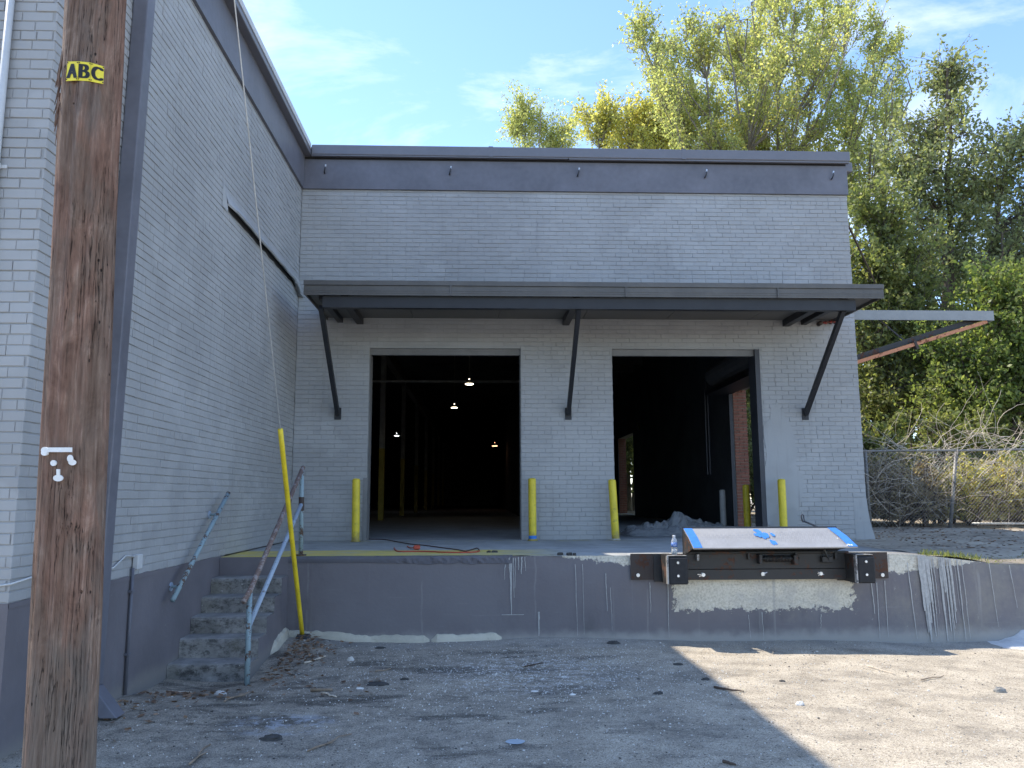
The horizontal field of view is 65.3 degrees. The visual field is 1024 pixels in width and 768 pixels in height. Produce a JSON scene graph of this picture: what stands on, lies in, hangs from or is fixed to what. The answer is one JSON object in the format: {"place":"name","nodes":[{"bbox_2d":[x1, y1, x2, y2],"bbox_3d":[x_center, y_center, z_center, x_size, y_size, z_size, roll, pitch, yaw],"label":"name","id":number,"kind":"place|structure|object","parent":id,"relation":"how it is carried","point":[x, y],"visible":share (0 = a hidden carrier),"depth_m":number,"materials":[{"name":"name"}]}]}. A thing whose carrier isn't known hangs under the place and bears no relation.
{"place":"outdoors","nodes":[
{"label":"outdoors","id":0,"kind":"place"},
{"bbox_2d":[0,499,1023,767],"bbox_3d":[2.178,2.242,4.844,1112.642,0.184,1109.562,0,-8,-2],"label":"ground","id":1,"kind":"structure","parent":0,"point":[592,739],"depth_m":5.76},
{"bbox_2d":[21,0,126,767],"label":"utility pole","id":2,"kind":"object","parent":1,"relation":"on","point":[62,678],"visible":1,"depth_m":2.93,"materials":[{"name":"brown wood"}]},
{"bbox_2d":[66,61,103,83],"bbox_3d":[-1.650,-1.204,3.085,0.132,0.081,0.024,2,-8,-14],"label":"letter sign","id":3,"kind":"object","parent":2,"relation":"attached to","point":[80,72],"visible":1,"depth_m":3.08,"materials":[{"name":"yellow metal"}]},
{"bbox_2d":[234,0,310,639],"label":"guy wire","id":4,"kind":"object","parent":2,"relation":"attached to","point":[289,520],"visible":0.93,"depth_m":7.53,"materials":[{"name":"yellow metal"}]},
{"bbox_2d":[0,0,311,759],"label":"side wing","id":5,"kind":"structure","parent":1,"relation":"on","point":[194,427],"depth_m":7.10,"materials":[{"name":"white brick"}]},
{"bbox_2d":[169,491,229,601],"bbox_3d":[-3.038,1.530,7.763,0.120,0.975,1.444,0,-8,-2],"label":"wall handrail","id":6,"kind":"object","parent":5,"relation":"attached to","point":[179,586],"depth_m":7.60,"materials":[{"name":"grey metal"}]},
{"bbox_2d":[188,744,210,764],"bbox_3d":[-1.853,2.211,4.784,0.062,0.020,0.364,0,-8,-2],"label":"stick","id":7,"kind":"object","parent":1,"relation":"on","point":[193,760],"visible":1,"depth_m":4.76,"materials":[{"name":"grey wood"}]},
{"bbox_2d":[215,690,226,694],"bbox_3d":[-2.341,2.479,6.423,0.102,0.038,0.063,0,-8,-2],"label":"plaster scrap","id":8,"kind":"object","parent":1,"relation":"on","point":[218,692],"visible":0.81,"depth_m":6.40,"materials":[{"name":"white paint"}]},
{"bbox_2d":[167,557,288,681],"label":"concrete steps","id":9,"kind":"structure","parent":1,"relation":"on","point":[212,646],"depth_m":7.72,"materials":[{"name":"concrete"}]},
{"bbox_2d":[223,691,253,701],"bbox_3d":[-2.093,2.424,6.196,0.089,0.053,0.455,-2,-8,14],"label":"stick","id":10,"kind":"object","parent":1,"relation":"on","point":[225,700],"visible":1,"depth_m":6.17,"materials":[{"name":"wood"}]},
{"bbox_2d":[104,632,411,741],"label":"leaf litter","id":11,"kind":"object","parent":1,"relation":"on","point":[187,694],"visible":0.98,"depth_m":6.92,"materials":[{"name":"brown plant"}]},
{"bbox_2d":[259,734,282,741],"bbox_3d":[-1.541,2.253,5.100,0.164,0.038,0.096,0,-8,-2],"label":"asphalt lump","id":12,"kind":"object","parent":1,"relation":"on","point":[272,737],"visible":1,"depth_m":5.08,"materials":[{"name":"black asphalt"}]},
{"bbox_2d":[241,466,305,685],"bbox_3d":[-2.298,1.791,7.870,0.119,2.041,1.956,0,-8,-1],"label":"stair handrail","id":13,"kind":"object","parent":1,"relation":"on","point":[247,599],"visible":0.94,"depth_m":7.55,"materials":[{"name":"grey metal"}]},
{"bbox_2d":[304,655,325,663],"bbox_3d":[-1.859,2.630,7.627,0.083,0.032,0.314,-4,-9,25],"label":"stick","id":14,"kind":"object","parent":1,"relation":"on","point":[305,662],"visible":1,"depth_m":7.59,"materials":[{"name":"beige wood"}]},
{"bbox_2d":[310,688,332,691],"bbox_3d":[-1.512,2.429,6.344,0.175,0.032,0.032,0,-8,0],"label":"stick","id":15,"kind":"object","parent":1,"relation":"on","point":[319,689],"visible":1,"depth_m":6.34,"materials":[{"name":"wood"}]},
{"bbox_2d":[307,733,351,751],"bbox_3d":[-1.123,2.239,4.997,0.074,0.026,0.385,-4,-9,27],"label":"stick","id":16,"kind":"object","parent":1,"relation":"on","point":[329,742],"visible":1,"depth_m":4.96,"materials":[{"name":"wood"}]},
{"bbox_2d":[367,681,389,685],"bbox_3d":[-1.107,2.458,6.558,0.212,0.031,0.121,0,-8,-2],"label":"asphalt lump","id":17,"kind":"object","parent":1,"relation":"on","point":[377,683],"visible":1,"depth_m":6.54,"materials":[{"name":"black asphalt"}]},
{"bbox_2d":[505,739,524,743],"bbox_3d":[0.020,2.235,4.994,0.116,0.005,0.119,-4,-9,25],"label":"paint spot","id":18,"kind":"object","parent":1,"relation":"on","point":[514,741],"visible":1,"depth_m":4.99,"materials":[{"name":"paint"}]},
{"bbox_2d":[16,640,1022,767],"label":"asphalt crumbs","id":19,"kind":"object","parent":1,"relation":"on","point":[557,721],"visible":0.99,"depth_m":5.59,"materials":[{"name":"black asphalt"}]},
{"bbox_2d":[493,79,583,147],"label":"broadleaf tree","id":20,"kind":"object","parent":1,"relation":"on","point":[522,123],"visible":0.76,"depth_m":69.42,"materials":[{"name":"green plant"}]},
{"bbox_2d":[100,639,1023,767],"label":"pebbles","id":21,"kind":"object","parent":1,"relation":"on","point":[600,695],"visible":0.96,"depth_m":6.06,"materials":[{"name":"grey stone"}]},
{"bbox_2d":[607,641,620,643],"bbox_3d":[1.069,2.713,8.395,0.152,0.032,0.083,0,-8,-2],"label":"asphalt lump","id":22,"kind":"object","parent":1,"relation":"on","point":[612,642],"visible":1,"depth_m":8.37,"materials":[{"name":"black asphalt"}]},
{"bbox_2d":[223,539,1023,642],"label":"loading dock","id":23,"kind":"object","parent":1,"relation":"on","point":[373,591],"visible":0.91,"depth_m":8.68,"materials":[{"name":"paint"}]},
{"bbox_2d":[350,478,360,541],"bbox_3d":[-2.252,1.819,11.546,0.141,0.906,0.145,-8,-11,44],"label":"bollard","id":24,"kind":"object","parent":23,"relation":"on","point":[355,509],"visible":0.98,"depth_m":11.50,"materials":[{"name":"yellow metal"}]},
{"bbox_2d":[369,539,479,552],"bbox_3d":[-1.226,2.115,10.620,0.989,0.055,3.369,2,-8,-17],"label":"extension cord","id":25,"kind":"object","parent":23,"relation":"on","point":[416,547],"visible":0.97,"depth_m":9.60,"materials":[{"name":"orange rubber"}]},
{"bbox_2d":[486,550,497,552],"bbox_3d":[-0.228,1.932,9.168,0.130,0.043,0.052,0,-8,-2],"label":"dirt clod","id":26,"kind":"object","parent":23,"relation":"on","point":[492,551],"visible":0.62,"depth_m":9.15,"materials":[{"name":"brown soil"}]},
{"bbox_2d":[527,478,537,540],"bbox_3d":[0.300,1.828,11.659,0.161,0.906,0.148,0,-8,-2],"label":"bollard","id":27,"kind":"object","parent":23,"relation":"on","point":[532,507],"visible":1,"depth_m":11.61,"materials":[{"name":"yellow metal"}]},
{"bbox_2d":[557,552,575,555],"bbox_3d":[0.603,1.876,8.797,0.209,0.044,0.063,0,-8,-2],"label":"dirt clod","id":28,"kind":"object","parent":23,"relation":"on","point":[567,554],"visible":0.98,"depth_m":8.79,"materials":[{"name":"brown soil"}]},
{"bbox_2d":[608,479,619,540],"bbox_3d":[1.501,1.837,11.683,0.160,0.886,0.154,-7,-10,38],"label":"bollard","id":29,"kind":"object","parent":23,"relation":"on","point":[613,509],"visible":1,"depth_m":11.64,"materials":[{"name":"yellow metal"}]},
{"bbox_2d":[653,554,687,584],"bbox_3d":[1.696,1.974,8.533,0.297,0.298,0.335,0,-8,-2],"label":"dock bumper","id":30,"kind":"object","parent":23,"relation":"attached to","point":[671,569],"visible":1,"depth_m":8.40,"materials":[{"name":"black rubber"}]},
{"bbox_2d":[671,535,676,554],"bbox_3d":[1.754,1.740,8.644,0.067,0.203,0.068,0,-8,-2],"label":"water bottle","id":31,"kind":"object","parent":30,"relation":"on","point":[673,546],"visible":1,"depth_m":8.62,"materials":[{"name":"clear plastic"}]},
{"bbox_2d":[630,526,888,579],"bbox_3d":[2.717,1.836,8.645,2.850,0.562,0.419,0,-8,-2],"label":"dock leveller","id":32,"kind":"object","parent":23,"relation":"attached to","point":[761,553],"visible":0.99,"depth_m":8.68,"materials":[{"name":"black metal"}]},
{"bbox_2d":[777,479,787,525],"bbox_3d":[3.992,1.843,11.778,0.114,0.886,0.113,0,-8,-2],"label":"bollard","id":33,"kind":"object","parent":23,"relation":"on","point":[782,502],"visible":0.88,"depth_m":11.75,"materials":[{"name":"yellow metal"}]},
{"bbox_2d":[800,514,816,525],"bbox_3d":[3.609,1.733,9.345,0.507,0.426,0.035,2,-8,-17],"label":"lifting bar","id":34,"kind":"object","parent":23,"relation":"on","point":[804,521],"visible":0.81,"depth_m":9.30,"materials":[{"name":"metal"}]},
{"bbox_2d":[837,553,875,582],"bbox_3d":[3.705,1.979,8.609,0.277,0.298,0.335,0,-8,-2],"label":"dock bumper","id":35,"kind":"object","parent":23,"relation":"attached to","point":[859,567],"visible":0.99,"depth_m":8.47,"materials":[{"name":"black rubber"}]},
{"bbox_2d":[714,686,743,691],"bbox_3d":[1.709,2.416,6.319,0.247,0.024,0.056,-6,-10,34],"label":"stick","id":36,"kind":"object","parent":1,"relation":"on","point":[717,687],"visible":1,"depth_m":6.32,"materials":[{"name":"brown wood"}]},
{"bbox_2d":[722,760,735,765],"bbox_3d":[1.240,2.159,4.553,0.085,0.020,0.020,-8,-11,44],"label":"stick","id":37,"kind":"object","parent":1,"relation":"on","point":[727,762],"visible":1,"depth_m":4.55,"materials":[{"name":"brown wood"}]},
{"bbox_2d":[795,701,803,705],"bbox_3d":[2.123,2.355,5.893,0.065,0.034,0.047,0,-8,-2],"label":"plaster scrap","id":38,"kind":"object","parent":1,"relation":"on","point":[800,703],"visible":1,"depth_m":5.88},
{"bbox_2d":[866,665,894,673],"bbox_3d":[3.296,2.564,7.161,0.060,0.020,0.373,2,-8,-18],"label":"stick","id":39,"kind":"object","parent":1,"relation":"on","point":[878,669],"visible":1,"depth_m":7.19,"materials":[{"name":"beige wood"}]},
{"bbox_2d":[993,686,1005,692],"bbox_3d":[3.871,2.425,6.342,0.102,0.045,0.060,0,-8,-2],"label":"stone","id":40,"kind":"object","parent":1,"relation":"on","point":[996,689],"visible":1,"depth_m":6.32,"materials":[{"name":"white stone"}]},
{"bbox_2d":[987,630,1023,649],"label":"plaster heap","id":41,"kind":"object","parent":1,"relation":"on","point":[1016,641],"visible":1,"depth_m":8.60,"materials":[{"name":"white"}]},
{"bbox_2d":[97,638,1008,767],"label":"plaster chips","id":42,"kind":"object","parent":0,"point":[551,690],"visible":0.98,"depth_m":6.46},
{"bbox_2d":[243,0,1023,498],"label":"sky","id":43,"kind":"structure","parent":0,"point":[352,72],"materials":[{"name":"blue"}]},
{"bbox_2d":[618,501,1023,563],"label":"dirt terrain","id":44,"kind":"structure","parent":0,"point":[909,546],"depth_m":12.03,"materials":[{"name":"brown soil"}]},
{"bbox_2d":[254,145,874,548],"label":"loading building","id":45,"kind":"structure","parent":44,"relation":"on","point":[442,469],"depth_m":12.48,"materials":[{"name":"brick"}]},
{"bbox_2d":[451,356,457,407],"bbox_3d":[-1.740,-0.269,24.230,0.194,2.006,0.194,0,-8,-2],"label":"pendant lamp","id":46,"kind":"object","parent":45,"relation":"hanging from","point":[454,404],"visible":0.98,"depth_m":24.15,"materials":[{"name":"metal"}]},
{"bbox_2d":[465,356,472,384],"bbox_3d":[-0.973,-1.047,18.305,0.194,2.136,0.194,0,-8,-2],"label":"pendant lamp","id":47,"kind":"object","parent":45,"relation":"hanging from","point":[469,382],"visible":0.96,"depth_m":18.16,"materials":[{"name":"metal"}]},
{"bbox_2d":[492,404,497,445],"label":"pendant lamp","id":48,"kind":"object","parent":45,"relation":"hanging from","point":[494,444],"visible":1,"depth_m":40.07,"materials":[{"name":"metal"}]},
{"bbox_2d":[303,280,883,419],"bbox_3d":[1.124,-0.414,11.410,7.830,1.700,1.620,0,-8,-2],"label":"front canopy","id":49,"kind":"object","parent":45,"relation":"attached to","point":[359,301],"visible":1,"depth_m":10.81,"materials":[{"name":"slate grey painted metal"},{"name":"dark steel"}]},
{"bbox_2d":[619,511,723,536],"bbox_3d":[2.692,2.288,13.147,1.868,0.390,0.996,0,-8,-2],"label":"plastic sheet","id":50,"kind":"object","parent":45,"relation":"on","point":[676,522],"visible":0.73,"depth_m":12.95,"materials":[{"name":"plastic"}]},
{"bbox_2d":[719,490,726,526],"bbox_3d":[3.522,2.136,13.335,0.100,0.746,0.099,0,-8,-2],"label":"bollard","id":51,"kind":"object","parent":45,"relation":"on","point":[722,499],"visible":0.89,"depth_m":13.31,"materials":[{"name":"grey metal"}]},
{"bbox_2d":[742,485,750,526],"bbox_3d":[3.896,2.082,13.246,0.114,0.826,0.113,0,-8,-2],"label":"bollard","id":52,"kind":"object","parent":45,"relation":"on","point":[746,505],"visible":0.88,"depth_m":13.21,"materials":[{"name":"yellow metal"}]},
{"bbox_2d":[816,319,834,325],"bbox_3d":[4.919,-0.964,12.403,0.364,0.121,0.105,0,-8,-2],"label":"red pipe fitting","id":53,"kind":"object","parent":45,"relation":"attached to","point":[819,323],"visible":0.79,"depth_m":12.37,"materials":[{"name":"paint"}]},
{"bbox_2d":[849,225,875,283],"bbox_3d":[8.538,-2.839,19.106,0.119,1.259,13.434,-4,-9,28],"label":"overhead cable","id":54,"kind":"object","parent":45,"relation":"attached to","point":[856,242],"visible":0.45,"depth_m":16.45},
{"bbox_2d":[854,310,993,363],"bbox_3d":[6.491,-0.715,12.712,2.307,0.871,0.260,0,-8,-2],"label":"side canopy","id":55,"kind":"object","parent":45,"relation":"attached to","point":[966,318],"visible":0.83,"depth_m":12.64,"materials":[{"name":"grey metal"}]},
{"bbox_2d":[625,436,633,492],"bbox_3d":[7.076,1.486,36.123,8.318,8.730,5.453,-2,-8,12],"label":"broadleaf tree","id":56,"kind":"object","parent":44,"relation":"on","point":[629,443],"visible":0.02,"depth_m":35.11,"materials":[{"name":"green plant"}]},
{"bbox_2d":[626,445,633,473],"bbox_3d":[6.202,3.849,33.412,2.480,3.231,1.929,-5,-9,30],"label":"shrub","id":57,"kind":"object","parent":44,"relation":"on","point":[632,462],"visible":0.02,"depth_m":33.50,"materials":[{"name":"green plant"}]},
{"bbox_2d":[558,79,704,510],"bbox_3d":[5.987,-4.493,38.355,7.240,21.095,5.392,-3,-9,18],"label":"broadleaf tree","id":58,"kind":"object","parent":44,"relation":"on","point":[638,134],"visible":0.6,"depth_m":38.52,"materials":[{"name":"green plant"}]},
{"bbox_2d":[746,405,754,510],"bbox_3d":[6.713,2.163,22.632,2.944,3.550,2.126,0,-8,-2],"label":"shrub","id":59,"kind":"object","parent":44,"relation":"on","point":[748,424],"visible":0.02,"depth_m":22.50,"materials":[{"name":"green plant"}]},
{"bbox_2d":[747,427,754,502],"bbox_3d":[6.642,2.196,19.384,2.348,2.865,1.802,-4,-9,24],"label":"shrub","id":60,"kind":"object","parent":44,"relation":"on","point":[751,465],"visible":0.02,"depth_m":19.69,"materials":[{"name":"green plant"}]},
{"bbox_2d":[636,367,871,492],"bbox_3d":[8.717,-0.086,27.382,6.283,9.601,7.251,7,-11,-43],"label":"broadleaf tree","id":61,"kind":"object","parent":44,"relation":"on","point":[747,399],"depth_m":26.27,"materials":[{"name":"green plant"}]},
{"bbox_2d":[612,0,917,238],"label":"broadleaf tree","id":62,"kind":"object","parent":44,"relation":"on","point":[763,112],"visible":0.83,"depth_m":32.48,"materials":[{"name":"green plant"}]},
{"bbox_2d":[749,341,946,494],"bbox_3d":[11.683,0.107,30.487,9.376,9.825,7.750,-5,-10,32],"label":"broadleaf tree","id":63,"kind":"object","parent":44,"relation":"on","point":[872,419],"visible":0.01,"depth_m":29.53,"materials":[{"name":"green plant"}]},
{"bbox_2d":[861,409,913,479],"bbox_3d":[8.146,1.858,18.581,2.558,3.007,2.384,-6,-10,33],"label":"shrub","id":64,"kind":"object","parent":44,"relation":"on","point":[884,429],"visible":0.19,"depth_m":18.12,"materials":[{"name":"green plant"}]},
{"bbox_2d":[864,453,910,525],"bbox_3d":[7.525,2.236,17.380,2.525,2.073,1.746,0,-8,-2],"label":"shrub","id":65,"kind":"object","parent":44,"relation":"on","point":[876,508],"visible":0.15,"depth_m":16.91,"materials":[{"name":"brown plant"}]},
{"bbox_2d":[847,165,973,518],"bbox_3d":[10.938,-1.290,23.047,5.521,10.439,3.619,0,-8,-2],"label":"broadleaf tree","id":66,"kind":"object","parent":44,"relation":"on","point":[897,275],"visible":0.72,"depth_m":22.58,"materials":[{"name":"green plant"}]},
{"bbox_2d":[868,452,964,526],"bbox_3d":[8.558,2.322,17.110,1.965,1.784,1.668,-5,-9,28],"label":"shrub","id":67,"kind":"object","parent":44,"relation":"on","point":[920,498],"visible":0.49,"depth_m":16.80,"materials":[{"name":"brown plant"}]},
{"bbox_2d":[850,33,1023,515],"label":"broadleaf tree","id":68,"kind":"object","parent":44,"relation":"on","point":[977,195],"visible":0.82,"depth_m":26.38,"materials":[{"name":"green plant"}]},
{"bbox_2d":[863,448,1023,527],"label":"chain link fence","id":69,"kind":"object","parent":44,"relation":"on","point":[952,492],"visible":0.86,"depth_m":16.18,"materials":[{"name":"metal"}]},
{"bbox_2d":[863,371,1023,528],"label":"dry vines","id":70,"kind":"object","parent":69,"relation":"attached to","point":[946,455],"visible":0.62,"depth_m":16.48,"materials":[{"name":"beige plant"}]},
{"bbox_2d":[868,452,1023,527],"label":"dark vines","id":71,"kind":"object","parent":44,"relation":"on","point":[956,502],"visible":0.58,"depth_m":16.27,"materials":[{"name":"brown plant"}]},
{"bbox_2d":[872,191,1023,471],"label":"broadleaf tree","id":72,"kind":"object","parent":44,"relation":"on","point":[917,428],"visible":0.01,"depth_m":29.13,"materials":[{"name":"green plant"}]},
{"bbox_2d":[894,405,1003,523],"bbox_3d":[10.395,2.012,18.821,2.826,3.108,2.261,0,-8,-2],"label":"shrub","id":73,"kind":"object","parent":44,"relation":"on","point":[924,428],"visible":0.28,"depth_m":18.61,"materials":[{"name":"green plant"}]},
{"bbox_2d":[875,525,1023,555],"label":"leaf litter","id":74,"kind":"object","parent":44,"relation":"on","point":[951,539],"visible":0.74,"depth_m":12.78,"materials":[{"name":"brown plant"}]},
{"bbox_2d":[892,246,1023,520],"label":"broadleaf tree","id":75,"kind":"object","parent":44,"relation":"on","point":[992,353],"visible":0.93,"depth_m":20.32,"materials":[{"name":"green plant"}]},
{"bbox_2d":[907,548,1022,563],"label":"grass","id":76,"kind":"structure","parent":44,"relation":"on","point":[946,554],"depth_m":9.04,"materials":[{"name":"green plant"}]},
{"bbox_2d":[920,452,1023,525],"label":"shrub","id":77,"kind":"object","parent":44,"relation":"on","point":[979,505],"visible":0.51,"depth_m":16.89,"materials":[{"name":"beige plant"}]},
{"bbox_2d":[942,402,1023,522],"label":"shrub","id":78,"kind":"object","parent":44,"relation":"on","point":[1003,422],"visible":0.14,"depth_m":19.16,"materials":[{"name":"dry bare tan-grey twigs"},{"name":"yellowish olive leaf"}]},
{"bbox_2d":[973,444,1023,522],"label":"shrub","id":79,"kind":"object","parent":44,"relation":"on","point":[1000,470],"visible":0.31,"depth_m":17.16,"materials":[{"name":"beige plant"}]},
{"bbox_2d":[998,437,1023,521],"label":"shrub","id":80,"kind":"object","parent":44,"relation":"on","point":[1021,454],"visible":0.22,"depth_m":17.04,"materials":[{"name":"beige plant"}]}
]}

